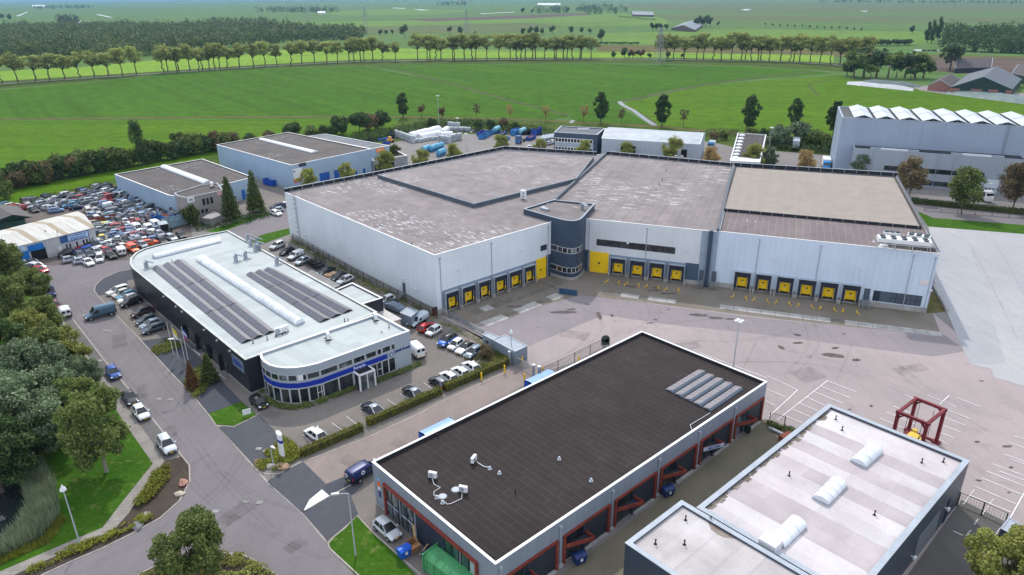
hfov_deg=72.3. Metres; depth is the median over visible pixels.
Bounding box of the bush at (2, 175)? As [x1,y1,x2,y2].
[0,168,5,181]
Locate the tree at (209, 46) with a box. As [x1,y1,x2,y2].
[203,42,221,68]
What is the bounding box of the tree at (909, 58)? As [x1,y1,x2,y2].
[899,51,919,77]
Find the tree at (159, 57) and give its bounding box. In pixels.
[151,45,167,72]
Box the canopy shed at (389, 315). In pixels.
[378,309,400,321]
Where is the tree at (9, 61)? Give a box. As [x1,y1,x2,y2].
[0,51,25,82]
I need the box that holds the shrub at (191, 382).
[184,361,200,390]
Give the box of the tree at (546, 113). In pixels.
[541,105,549,120]
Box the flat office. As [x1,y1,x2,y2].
[372,151,407,171]
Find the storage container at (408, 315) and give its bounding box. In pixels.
[400,307,417,328]
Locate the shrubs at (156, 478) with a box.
[132,462,170,506]
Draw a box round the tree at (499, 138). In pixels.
[493,134,509,147]
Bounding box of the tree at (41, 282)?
[11,266,52,297]
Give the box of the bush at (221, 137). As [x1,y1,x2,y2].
[215,131,230,143]
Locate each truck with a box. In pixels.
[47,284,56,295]
[157,220,169,231]
[515,135,525,143]
[707,140,715,146]
[822,156,830,167]
[972,190,993,201]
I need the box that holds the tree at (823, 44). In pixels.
[814,37,829,63]
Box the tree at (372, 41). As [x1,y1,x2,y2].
[366,36,378,60]
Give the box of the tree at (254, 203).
[245,169,265,212]
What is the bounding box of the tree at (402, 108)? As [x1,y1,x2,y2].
[395,92,409,117]
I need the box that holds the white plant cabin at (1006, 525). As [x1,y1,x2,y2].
[998,517,1021,536]
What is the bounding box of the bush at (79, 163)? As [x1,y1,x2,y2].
[63,155,85,175]
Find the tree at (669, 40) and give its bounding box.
[661,32,675,58]
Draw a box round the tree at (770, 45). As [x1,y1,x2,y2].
[760,37,778,60]
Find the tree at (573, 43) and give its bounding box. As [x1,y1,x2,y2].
[565,37,580,58]
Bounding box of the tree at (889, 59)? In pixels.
[880,51,905,77]
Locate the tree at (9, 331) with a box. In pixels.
[0,317,25,346]
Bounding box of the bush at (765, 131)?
[759,128,771,139]
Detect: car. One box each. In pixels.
[18,204,27,209]
[19,197,29,203]
[24,202,33,208]
[26,258,40,262]
[27,197,43,201]
[28,206,39,212]
[28,261,46,266]
[31,265,48,273]
[34,200,48,206]
[38,201,52,207]
[40,204,57,210]
[45,205,59,210]
[48,207,64,213]
[53,299,60,306]
[56,248,74,257]
[57,193,66,197]
[57,200,69,206]
[60,255,76,263]
[62,201,77,207]
[65,194,74,199]
[68,204,84,210]
[72,194,84,198]
[72,256,91,264]
[73,245,91,253]
[74,250,85,256]
[79,200,93,204]
[81,257,94,266]
[83,249,94,256]
[84,196,96,200]
[84,207,93,213]
[85,201,96,205]
[87,239,103,245]
[89,246,103,255]
[92,207,100,211]
[94,252,104,262]
[97,230,108,234]
[98,241,107,245]
[99,187,108,191]
[100,245,111,251]
[102,193,111,197]
[102,222,112,226]
[103,226,113,229]
[104,228,122,234]
[104,250,117,259]
[104,364,121,380]
[105,231,119,237]
[105,283,130,295]
[106,243,118,247]
[108,222,122,226]
[108,235,120,240]
[111,238,126,242]
[111,287,127,297]
[113,194,123,200]
[114,216,121,222]
[115,289,137,299]
[116,208,125,212]
[117,292,137,302]
[119,294,143,307]
[120,234,127,240]
[120,388,139,405]
[121,193,129,198]
[121,205,134,208]
[121,218,130,222]
[127,196,138,200]
[129,304,154,318]
[131,402,150,421]
[132,213,139,217]
[133,218,142,222]
[134,203,145,207]
[134,232,146,236]
[134,312,157,324]
[137,240,148,248]
[138,214,145,220]
[139,317,161,328]
[140,205,153,209]
[140,320,167,334]
[143,239,158,244]
[144,215,152,221]
[148,235,156,239]
[154,229,164,235]
[155,235,167,243]
[155,432,177,455]
[165,232,177,241]
[175,231,186,239]
[248,393,268,410]
[269,240,285,249]
[270,202,285,208]
[270,209,281,216]
[271,206,283,211]
[278,246,294,255]
[286,248,304,260]
[294,255,309,265]
[303,426,327,440]
[317,266,335,274]
[329,271,348,280]
[336,274,354,284]
[360,401,383,415]
[371,514,401,542]
[382,293,395,302]
[383,298,398,310]
[401,385,422,396]
[416,322,434,332]
[425,323,442,337]
[428,375,446,388]
[437,331,457,347]
[438,370,457,381]
[447,337,464,351]
[450,366,469,376]
[454,340,476,354]
[461,360,481,371]
[463,344,480,359]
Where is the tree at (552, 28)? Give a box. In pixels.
[549,25,555,33]
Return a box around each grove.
[32,4,93,8]
[54,12,79,22]
[211,15,268,22]
[256,3,339,12]
[437,0,465,5]
[534,5,565,12]
[575,1,626,14]
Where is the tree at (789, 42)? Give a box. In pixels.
[785,35,799,61]
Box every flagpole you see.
[171,325,178,358]
[181,327,188,359]
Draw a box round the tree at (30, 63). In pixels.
[18,55,44,80]
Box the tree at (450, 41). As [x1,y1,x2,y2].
[446,34,460,59]
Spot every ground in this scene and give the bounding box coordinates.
[0,0,1023,202]
[16,185,191,265]
[40,134,1023,574]
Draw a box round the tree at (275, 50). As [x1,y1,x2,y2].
[268,44,281,64]
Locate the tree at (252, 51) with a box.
[243,43,260,66]
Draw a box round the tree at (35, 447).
[3,415,59,466]
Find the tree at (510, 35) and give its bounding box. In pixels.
[503,33,514,58]
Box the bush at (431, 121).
[426,117,436,125]
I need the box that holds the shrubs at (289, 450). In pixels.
[255,434,300,470]
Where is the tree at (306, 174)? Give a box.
[294,168,317,185]
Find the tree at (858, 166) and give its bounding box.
[850,154,870,170]
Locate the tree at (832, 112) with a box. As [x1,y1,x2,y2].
[824,100,844,135]
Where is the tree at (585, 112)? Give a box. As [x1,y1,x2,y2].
[580,104,588,122]
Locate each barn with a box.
[0,205,31,229]
[538,3,559,5]
[631,11,653,16]
[671,20,702,31]
[950,66,1021,93]
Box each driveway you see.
[219,415,278,464]
[267,462,363,539]
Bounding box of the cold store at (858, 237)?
[713,162,939,312]
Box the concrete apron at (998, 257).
[929,227,1023,376]
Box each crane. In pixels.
[386,135,396,141]
[892,396,947,444]
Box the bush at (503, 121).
[498,117,508,127]
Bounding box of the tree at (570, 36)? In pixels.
[561,33,573,58]
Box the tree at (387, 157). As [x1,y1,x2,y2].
[375,150,395,169]
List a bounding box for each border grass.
[259,385,357,409]
[292,239,432,314]
[364,279,481,343]
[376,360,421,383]
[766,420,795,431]
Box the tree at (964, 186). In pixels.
[946,165,987,213]
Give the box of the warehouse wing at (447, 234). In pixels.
[284,146,602,314]
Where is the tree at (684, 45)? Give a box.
[673,36,696,59]
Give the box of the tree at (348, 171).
[337,161,355,177]
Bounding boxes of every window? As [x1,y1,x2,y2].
[264,379,268,394]
[265,369,270,377]
[267,383,274,398]
[271,373,278,380]
[273,386,281,401]
[278,375,287,381]
[280,388,290,403]
[287,375,297,381]
[289,389,300,403]
[297,374,306,380]
[299,387,309,401]
[307,371,319,379]
[309,384,322,401]
[317,384,324,399]
[320,364,337,375]
[323,378,339,396]
[338,359,352,369]
[339,372,353,390]
[353,354,364,363]
[365,350,376,359]
[370,363,377,376]
[377,348,381,354]
[377,361,382,376]
[382,345,390,352]
[382,359,388,374]
[388,356,395,371]
[540,244,546,250]
[551,244,556,250]
[551,263,556,269]
[555,137,592,143]
[555,146,592,150]
[557,246,562,252]
[567,248,571,253]
[596,239,674,253]
[884,165,984,177]
[890,293,921,305]
[922,181,950,186]
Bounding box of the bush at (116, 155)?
[105,146,134,168]
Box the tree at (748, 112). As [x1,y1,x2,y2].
[741,94,762,126]
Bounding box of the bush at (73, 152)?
[65,148,88,156]
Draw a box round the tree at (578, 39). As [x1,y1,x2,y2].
[574,36,589,58]
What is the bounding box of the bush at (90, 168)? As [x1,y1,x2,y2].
[72,149,95,173]
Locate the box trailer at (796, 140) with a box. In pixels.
[792,136,799,149]
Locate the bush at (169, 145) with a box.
[154,141,177,159]
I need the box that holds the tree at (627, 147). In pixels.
[619,141,634,152]
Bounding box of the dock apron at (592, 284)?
[441,272,939,334]
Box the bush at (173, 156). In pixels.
[165,142,180,158]
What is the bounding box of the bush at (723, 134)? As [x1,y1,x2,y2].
[718,131,728,139]
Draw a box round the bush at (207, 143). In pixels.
[197,135,214,151]
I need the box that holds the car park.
[99,241,508,462]
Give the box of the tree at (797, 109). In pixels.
[787,98,804,122]
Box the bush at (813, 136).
[801,129,824,145]
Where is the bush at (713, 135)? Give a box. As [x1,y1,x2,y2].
[709,132,718,139]
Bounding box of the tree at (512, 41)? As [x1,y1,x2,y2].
[505,34,522,59]
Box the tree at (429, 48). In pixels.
[425,38,435,59]
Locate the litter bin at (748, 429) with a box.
[746,426,750,433]
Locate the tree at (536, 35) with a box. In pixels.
[528,31,542,58]
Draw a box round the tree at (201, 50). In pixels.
[192,46,209,69]
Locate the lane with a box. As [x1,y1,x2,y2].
[304,363,559,483]
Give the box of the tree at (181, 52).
[170,50,186,71]
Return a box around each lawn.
[0,272,152,570]
[205,214,266,231]
[209,402,255,425]
[252,228,289,244]
[329,516,415,574]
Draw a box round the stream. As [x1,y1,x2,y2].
[569,101,656,124]
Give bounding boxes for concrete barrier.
[932,284,948,311]
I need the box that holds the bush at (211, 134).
[207,130,227,149]
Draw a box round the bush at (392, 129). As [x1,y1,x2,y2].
[387,127,395,135]
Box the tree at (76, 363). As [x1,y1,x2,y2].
[63,354,103,382]
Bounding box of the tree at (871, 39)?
[857,35,878,53]
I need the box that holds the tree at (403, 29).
[399,24,408,36]
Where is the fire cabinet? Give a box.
[432,307,437,315]
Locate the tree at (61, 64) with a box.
[50,54,70,78]
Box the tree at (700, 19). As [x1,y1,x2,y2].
[697,15,704,24]
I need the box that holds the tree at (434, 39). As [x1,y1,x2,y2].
[430,35,438,59]
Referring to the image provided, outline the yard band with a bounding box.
[468,295,963,355]
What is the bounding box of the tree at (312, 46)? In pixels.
[305,40,322,62]
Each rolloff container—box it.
[90,214,116,220]
[156,212,173,219]
[161,215,191,227]
[263,178,276,185]
[476,130,486,135]
[478,132,489,138]
[510,128,519,134]
[522,129,530,134]
[525,135,535,140]
[531,126,541,134]
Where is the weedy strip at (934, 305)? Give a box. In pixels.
[926,289,945,312]
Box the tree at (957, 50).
[939,42,966,69]
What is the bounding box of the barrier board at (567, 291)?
[558,288,576,295]
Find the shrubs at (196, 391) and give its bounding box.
[182,363,209,398]
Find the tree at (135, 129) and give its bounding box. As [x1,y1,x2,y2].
[127,119,145,164]
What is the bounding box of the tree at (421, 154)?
[410,147,429,163]
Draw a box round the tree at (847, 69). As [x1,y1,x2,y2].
[842,62,853,75]
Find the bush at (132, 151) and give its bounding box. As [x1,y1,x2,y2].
[118,147,136,166]
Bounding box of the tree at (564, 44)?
[558,36,568,58]
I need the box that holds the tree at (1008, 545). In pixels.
[962,523,1023,574]
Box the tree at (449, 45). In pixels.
[444,35,459,59]
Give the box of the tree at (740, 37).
[733,32,750,59]
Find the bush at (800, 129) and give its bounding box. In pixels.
[788,121,812,139]
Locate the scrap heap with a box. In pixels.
[154,207,182,214]
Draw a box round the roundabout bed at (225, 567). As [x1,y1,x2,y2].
[139,554,269,574]
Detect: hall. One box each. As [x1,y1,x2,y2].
[114,159,253,215]
[130,230,377,393]
[217,132,372,187]
[555,149,733,290]
[601,127,704,159]
[696,403,969,574]
[830,105,1023,168]
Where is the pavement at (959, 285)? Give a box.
[935,229,1005,363]
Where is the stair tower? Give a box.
[524,197,594,279]
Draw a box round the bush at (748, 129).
[744,126,760,133]
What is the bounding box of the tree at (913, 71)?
[905,67,919,79]
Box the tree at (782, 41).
[776,35,790,60]
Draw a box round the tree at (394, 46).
[388,41,399,60]
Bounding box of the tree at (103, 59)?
[94,52,116,75]
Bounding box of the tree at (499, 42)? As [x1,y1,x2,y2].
[491,33,505,58]
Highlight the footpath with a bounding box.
[0,314,164,574]
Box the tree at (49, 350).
[0,335,68,371]
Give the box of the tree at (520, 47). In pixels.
[512,37,527,58]
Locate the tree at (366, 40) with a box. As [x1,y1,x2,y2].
[357,38,371,60]
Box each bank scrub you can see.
[6,180,109,204]
[195,209,271,230]
[346,117,554,139]
[400,118,546,127]
[702,128,738,135]
[765,137,830,153]
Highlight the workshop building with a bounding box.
[371,331,767,574]
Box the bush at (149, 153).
[139,148,158,163]
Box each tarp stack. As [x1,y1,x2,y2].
[408,125,441,138]
[416,130,441,138]
[440,126,449,131]
[440,131,452,135]
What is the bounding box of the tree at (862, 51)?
[846,47,881,76]
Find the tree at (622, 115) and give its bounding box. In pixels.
[617,108,624,122]
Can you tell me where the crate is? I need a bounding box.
[778,431,791,440]
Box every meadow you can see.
[0,66,567,119]
[0,119,397,202]
[372,64,830,124]
[626,75,1023,136]
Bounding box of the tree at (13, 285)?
[0,273,26,317]
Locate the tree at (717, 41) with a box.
[712,36,731,60]
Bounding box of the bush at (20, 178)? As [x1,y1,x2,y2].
[11,170,28,187]
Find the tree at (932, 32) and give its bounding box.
[928,19,938,42]
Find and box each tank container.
[422,144,429,151]
[428,143,436,151]
[436,142,444,149]
[436,148,446,155]
[492,125,500,132]
[518,127,526,134]
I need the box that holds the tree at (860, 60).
[844,49,868,77]
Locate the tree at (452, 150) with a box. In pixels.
[446,142,462,156]
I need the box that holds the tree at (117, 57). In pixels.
[106,47,126,75]
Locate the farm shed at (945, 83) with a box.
[927,74,959,91]
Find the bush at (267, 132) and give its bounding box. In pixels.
[262,130,275,135]
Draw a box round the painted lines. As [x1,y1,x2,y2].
[193,349,1023,535]
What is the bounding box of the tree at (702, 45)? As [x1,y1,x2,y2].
[698,32,712,59]
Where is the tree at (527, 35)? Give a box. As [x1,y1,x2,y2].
[518,33,531,58]
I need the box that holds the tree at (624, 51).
[620,47,627,57]
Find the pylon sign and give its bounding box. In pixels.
[276,430,284,457]
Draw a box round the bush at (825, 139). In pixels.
[818,133,832,148]
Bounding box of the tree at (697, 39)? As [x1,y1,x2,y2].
[689,33,707,59]
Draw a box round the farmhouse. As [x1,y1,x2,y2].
[954,57,992,72]
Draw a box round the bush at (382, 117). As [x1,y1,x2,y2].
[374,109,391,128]
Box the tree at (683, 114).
[680,109,689,125]
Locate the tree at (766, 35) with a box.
[752,34,771,60]
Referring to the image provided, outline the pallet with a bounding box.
[323,273,332,277]
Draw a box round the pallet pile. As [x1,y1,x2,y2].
[419,543,427,558]
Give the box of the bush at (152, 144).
[140,139,164,150]
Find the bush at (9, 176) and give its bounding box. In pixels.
[3,170,25,188]
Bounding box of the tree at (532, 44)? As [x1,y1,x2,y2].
[524,37,540,58]
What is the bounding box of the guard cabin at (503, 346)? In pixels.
[492,335,526,364]
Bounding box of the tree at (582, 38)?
[576,33,588,58]
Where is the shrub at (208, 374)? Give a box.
[199,353,220,383]
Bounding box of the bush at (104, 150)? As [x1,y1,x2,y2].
[95,147,117,168]
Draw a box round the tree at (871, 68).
[864,63,879,78]
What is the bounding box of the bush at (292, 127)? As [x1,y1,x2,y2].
[282,121,301,133]
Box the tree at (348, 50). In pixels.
[343,41,357,61]
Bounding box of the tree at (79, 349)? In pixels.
[37,323,93,361]
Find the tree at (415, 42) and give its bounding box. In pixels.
[407,33,425,59]
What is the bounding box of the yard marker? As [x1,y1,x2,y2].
[601,335,609,344]
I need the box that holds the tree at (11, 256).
[0,239,25,276]
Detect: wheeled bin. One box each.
[396,542,411,559]
[571,549,587,565]
[661,483,675,497]
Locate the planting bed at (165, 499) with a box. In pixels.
[15,456,188,574]
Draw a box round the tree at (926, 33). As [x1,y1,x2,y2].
[924,21,931,42]
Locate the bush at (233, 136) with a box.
[228,131,240,141]
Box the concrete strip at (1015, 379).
[991,369,1023,385]
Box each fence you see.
[292,234,436,317]
[449,312,483,333]
[511,354,531,374]
[536,276,563,289]
[540,337,605,372]
[769,412,785,425]
[924,208,1023,218]
[957,492,1008,524]
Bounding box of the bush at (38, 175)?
[21,160,51,183]
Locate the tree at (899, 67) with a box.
[890,61,903,77]
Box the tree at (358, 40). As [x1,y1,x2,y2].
[352,37,367,60]
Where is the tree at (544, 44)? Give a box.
[540,36,553,58]
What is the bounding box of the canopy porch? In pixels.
[200,210,223,226]
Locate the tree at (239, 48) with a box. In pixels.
[232,42,247,67]
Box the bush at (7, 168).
[1,166,18,175]
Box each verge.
[0,58,845,88]
[918,212,1023,233]
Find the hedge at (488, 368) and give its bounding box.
[444,356,509,391]
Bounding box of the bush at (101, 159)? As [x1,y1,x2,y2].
[87,149,108,172]
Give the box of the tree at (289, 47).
[281,41,299,64]
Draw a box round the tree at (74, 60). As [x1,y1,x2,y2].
[63,50,82,77]
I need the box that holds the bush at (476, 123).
[473,121,481,127]
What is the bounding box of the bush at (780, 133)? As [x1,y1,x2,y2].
[766,123,792,144]
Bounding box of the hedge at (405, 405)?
[365,385,442,426]
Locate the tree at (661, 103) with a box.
[654,94,672,126]
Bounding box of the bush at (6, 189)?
[0,179,13,199]
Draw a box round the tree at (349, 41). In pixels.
[342,37,359,61]
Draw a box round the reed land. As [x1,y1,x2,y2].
[597,45,1023,58]
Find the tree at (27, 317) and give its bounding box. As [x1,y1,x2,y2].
[1,306,50,343]
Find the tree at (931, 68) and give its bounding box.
[918,55,937,77]
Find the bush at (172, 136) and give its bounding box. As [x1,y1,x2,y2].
[169,132,182,140]
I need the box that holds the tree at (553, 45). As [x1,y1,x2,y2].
[548,37,563,58]
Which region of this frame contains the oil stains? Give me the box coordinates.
[507,286,1012,492]
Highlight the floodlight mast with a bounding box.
[733,318,743,367]
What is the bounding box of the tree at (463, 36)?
[456,32,468,59]
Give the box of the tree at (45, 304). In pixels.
[10,294,65,328]
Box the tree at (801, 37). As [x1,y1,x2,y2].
[792,33,813,61]
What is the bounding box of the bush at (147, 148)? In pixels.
[134,146,152,162]
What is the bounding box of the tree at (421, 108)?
[417,104,425,116]
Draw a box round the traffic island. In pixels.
[304,490,328,509]
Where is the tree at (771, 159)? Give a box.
[762,145,779,164]
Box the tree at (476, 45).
[471,33,484,59]
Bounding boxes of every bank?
[0,116,801,137]
[24,118,829,210]
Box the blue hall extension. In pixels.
[310,134,389,166]
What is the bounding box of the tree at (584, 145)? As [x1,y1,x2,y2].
[576,139,590,150]
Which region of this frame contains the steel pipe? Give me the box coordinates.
[768,426,782,433]
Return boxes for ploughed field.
[402,13,587,20]
[887,58,1023,73]
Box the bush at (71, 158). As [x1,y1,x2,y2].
[60,155,76,177]
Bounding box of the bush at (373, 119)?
[364,112,378,130]
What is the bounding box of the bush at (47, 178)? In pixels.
[23,161,52,183]
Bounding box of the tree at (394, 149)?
[389,144,401,155]
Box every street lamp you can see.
[59,485,79,543]
[168,338,186,365]
[270,445,274,465]
[331,492,356,555]
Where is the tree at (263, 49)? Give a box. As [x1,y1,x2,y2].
[255,41,270,65]
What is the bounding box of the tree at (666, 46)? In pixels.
[653,34,668,59]
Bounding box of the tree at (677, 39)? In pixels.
[668,34,683,58]
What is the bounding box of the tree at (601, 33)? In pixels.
[597,29,604,41]
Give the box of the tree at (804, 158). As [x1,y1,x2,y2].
[796,149,816,166]
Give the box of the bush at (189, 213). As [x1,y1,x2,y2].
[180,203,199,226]
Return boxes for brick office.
[174,182,223,219]
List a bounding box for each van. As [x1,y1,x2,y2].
[57,304,71,317]
[83,301,117,320]
[101,201,114,205]
[104,206,118,210]
[114,245,126,255]
[125,242,139,253]
[130,222,142,230]
[143,222,154,231]
[149,219,158,225]
[344,458,374,484]
[406,310,429,327]
[410,339,426,359]
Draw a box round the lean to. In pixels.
[307,270,339,288]
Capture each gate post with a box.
[508,350,510,363]
[532,364,534,376]
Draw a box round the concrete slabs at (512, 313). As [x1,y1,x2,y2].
[469,281,941,336]
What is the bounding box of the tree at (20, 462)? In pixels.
[0,412,40,492]
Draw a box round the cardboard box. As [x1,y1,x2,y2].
[401,537,420,553]
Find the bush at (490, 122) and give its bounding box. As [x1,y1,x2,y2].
[486,119,494,127]
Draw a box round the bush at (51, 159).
[47,152,66,178]
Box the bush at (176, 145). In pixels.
[168,139,184,157]
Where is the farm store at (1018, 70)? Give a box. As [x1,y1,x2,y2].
[1011,64,1023,83]
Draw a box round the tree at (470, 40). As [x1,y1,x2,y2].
[460,32,475,59]
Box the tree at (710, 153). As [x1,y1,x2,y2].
[702,146,721,160]
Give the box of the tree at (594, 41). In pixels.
[586,36,600,58]
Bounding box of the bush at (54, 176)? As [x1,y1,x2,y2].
[37,160,59,178]
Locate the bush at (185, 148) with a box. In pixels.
[179,140,193,156]
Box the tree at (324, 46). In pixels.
[317,41,335,62]
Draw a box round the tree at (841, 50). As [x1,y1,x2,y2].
[830,38,850,64]
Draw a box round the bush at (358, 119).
[348,111,370,131]
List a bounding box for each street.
[45,208,288,282]
[45,267,354,574]
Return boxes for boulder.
[132,521,143,530]
[174,490,185,496]
[178,479,188,485]
[266,463,274,468]
[276,463,289,469]
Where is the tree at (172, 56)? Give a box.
[166,47,182,71]
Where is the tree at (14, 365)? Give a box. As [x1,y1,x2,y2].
[0,350,58,410]
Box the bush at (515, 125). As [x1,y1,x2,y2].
[509,122,520,129]
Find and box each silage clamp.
[847,81,913,90]
[863,79,919,87]
[945,90,1023,103]
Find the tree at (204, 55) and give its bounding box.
[202,48,213,69]
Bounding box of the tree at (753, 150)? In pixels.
[741,142,766,163]
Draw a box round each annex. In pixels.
[337,282,383,313]
[623,500,808,574]
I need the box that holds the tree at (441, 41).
[434,37,446,59]
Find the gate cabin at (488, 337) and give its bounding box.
[482,332,498,347]
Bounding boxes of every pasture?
[0,49,833,80]
[272,12,670,26]
[326,9,476,15]
[346,22,557,32]
[603,29,932,44]
[617,2,1023,12]
[654,14,1023,22]
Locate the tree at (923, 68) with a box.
[910,51,935,77]
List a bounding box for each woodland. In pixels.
[0,16,367,57]
[256,17,296,30]
[938,19,1023,52]
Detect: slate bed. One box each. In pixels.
[95,270,132,295]
[142,337,255,425]
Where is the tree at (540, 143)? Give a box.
[532,137,546,147]
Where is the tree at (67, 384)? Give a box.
[45,375,93,419]
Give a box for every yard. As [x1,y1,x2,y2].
[199,184,286,229]
[442,302,1023,574]
[562,419,792,574]
[915,85,1023,99]
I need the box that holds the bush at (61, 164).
[51,155,79,178]
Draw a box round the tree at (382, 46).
[377,41,389,60]
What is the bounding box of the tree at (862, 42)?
[849,37,875,52]
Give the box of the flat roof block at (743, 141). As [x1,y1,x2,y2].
[730,133,765,163]
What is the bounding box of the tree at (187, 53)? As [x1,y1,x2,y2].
[178,43,193,70]
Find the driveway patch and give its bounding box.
[323,478,350,494]
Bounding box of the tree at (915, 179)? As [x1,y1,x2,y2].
[896,155,929,196]
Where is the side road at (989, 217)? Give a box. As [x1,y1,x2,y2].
[914,204,1023,224]
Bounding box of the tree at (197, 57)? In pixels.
[190,48,204,70]
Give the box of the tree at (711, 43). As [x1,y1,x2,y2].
[708,35,722,59]
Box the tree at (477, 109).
[472,104,480,113]
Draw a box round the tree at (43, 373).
[24,360,85,407]
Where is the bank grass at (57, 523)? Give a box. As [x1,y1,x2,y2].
[0,513,66,564]
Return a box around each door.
[22,251,29,259]
[241,189,245,199]
[319,172,329,181]
[334,170,339,178]
[536,257,545,278]
[589,251,608,273]
[699,270,703,279]
[711,271,715,281]
[862,288,870,299]
[912,510,940,561]
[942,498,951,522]
[982,179,998,193]
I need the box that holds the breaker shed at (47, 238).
[0,211,96,259]
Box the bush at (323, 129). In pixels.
[318,125,333,134]
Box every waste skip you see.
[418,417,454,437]
[524,369,554,386]
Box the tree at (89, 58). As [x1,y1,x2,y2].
[78,50,99,76]
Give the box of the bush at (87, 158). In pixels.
[86,150,109,170]
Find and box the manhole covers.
[98,330,262,512]
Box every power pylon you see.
[361,7,368,27]
[464,10,470,33]
[653,27,666,64]
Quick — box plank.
[412,524,415,541]
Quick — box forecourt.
[351,477,429,574]
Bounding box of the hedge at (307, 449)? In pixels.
[299,422,364,457]
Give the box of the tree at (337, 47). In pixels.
[328,40,342,62]
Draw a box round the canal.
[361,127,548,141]
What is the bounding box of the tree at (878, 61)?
[869,48,892,77]
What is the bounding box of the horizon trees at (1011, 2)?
[820,0,1020,3]
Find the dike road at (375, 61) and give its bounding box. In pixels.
[0,59,841,83]
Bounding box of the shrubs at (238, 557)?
[137,550,275,574]
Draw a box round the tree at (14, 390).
[0,369,37,431]
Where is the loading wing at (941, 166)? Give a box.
[849,144,1023,193]
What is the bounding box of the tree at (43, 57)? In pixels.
[33,52,59,79]
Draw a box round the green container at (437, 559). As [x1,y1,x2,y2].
[422,543,472,574]
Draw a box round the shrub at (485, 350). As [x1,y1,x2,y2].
[477,343,493,357]
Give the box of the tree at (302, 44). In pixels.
[293,39,308,63]
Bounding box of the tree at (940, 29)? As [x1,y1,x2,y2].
[934,16,944,40]
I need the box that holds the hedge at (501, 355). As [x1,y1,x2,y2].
[494,350,507,358]
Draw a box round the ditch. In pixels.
[50,4,1014,123]
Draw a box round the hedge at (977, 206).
[912,197,1023,214]
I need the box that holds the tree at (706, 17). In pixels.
[703,14,709,26]
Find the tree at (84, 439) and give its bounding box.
[51,381,130,472]
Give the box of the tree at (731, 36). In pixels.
[725,31,740,59]
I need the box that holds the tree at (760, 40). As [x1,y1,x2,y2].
[750,36,766,60]
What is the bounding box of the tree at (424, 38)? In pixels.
[421,33,432,59]
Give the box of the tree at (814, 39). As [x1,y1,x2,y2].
[803,34,822,62]
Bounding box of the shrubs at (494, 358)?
[473,350,500,366]
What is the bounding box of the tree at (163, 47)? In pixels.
[156,44,170,72]
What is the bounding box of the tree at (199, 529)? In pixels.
[146,503,224,574]
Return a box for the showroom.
[259,312,411,404]
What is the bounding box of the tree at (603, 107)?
[592,92,609,122]
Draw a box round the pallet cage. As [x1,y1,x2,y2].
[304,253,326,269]
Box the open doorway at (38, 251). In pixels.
[27,242,47,259]
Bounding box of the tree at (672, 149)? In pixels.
[661,135,683,156]
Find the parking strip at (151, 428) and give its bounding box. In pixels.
[52,296,180,459]
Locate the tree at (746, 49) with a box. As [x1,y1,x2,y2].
[739,37,752,59]
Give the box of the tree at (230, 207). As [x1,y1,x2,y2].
[220,175,241,219]
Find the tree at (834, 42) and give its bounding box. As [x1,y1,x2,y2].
[825,33,843,64]
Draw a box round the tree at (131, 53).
[124,45,142,74]
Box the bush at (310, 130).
[302,125,320,135]
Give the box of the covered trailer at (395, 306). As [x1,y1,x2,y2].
[384,301,404,313]
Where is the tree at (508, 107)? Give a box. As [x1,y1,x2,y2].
[506,104,513,113]
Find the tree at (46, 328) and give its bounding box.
[17,318,78,362]
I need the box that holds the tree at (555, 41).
[547,36,558,58]
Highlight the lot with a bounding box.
[908,500,1015,574]
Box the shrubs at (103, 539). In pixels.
[25,512,152,573]
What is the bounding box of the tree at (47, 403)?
[12,386,80,453]
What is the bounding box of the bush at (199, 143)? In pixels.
[181,132,203,153]
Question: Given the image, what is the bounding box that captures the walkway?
[165,319,257,413]
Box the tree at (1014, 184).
[997,162,1023,207]
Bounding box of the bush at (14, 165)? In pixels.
[5,158,31,181]
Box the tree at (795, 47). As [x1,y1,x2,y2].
[789,37,799,61]
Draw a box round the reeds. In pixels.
[0,454,59,556]
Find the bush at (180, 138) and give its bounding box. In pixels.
[176,134,196,153]
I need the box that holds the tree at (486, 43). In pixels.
[477,34,492,58]
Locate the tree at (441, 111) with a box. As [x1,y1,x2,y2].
[437,107,444,115]
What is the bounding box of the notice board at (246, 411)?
[242,408,250,416]
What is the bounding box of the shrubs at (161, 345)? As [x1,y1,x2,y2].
[150,337,183,354]
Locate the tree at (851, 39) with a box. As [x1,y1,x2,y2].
[841,36,862,57]
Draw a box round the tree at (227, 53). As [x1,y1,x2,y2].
[219,45,236,68]
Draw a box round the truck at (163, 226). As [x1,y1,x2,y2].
[157,220,169,231]

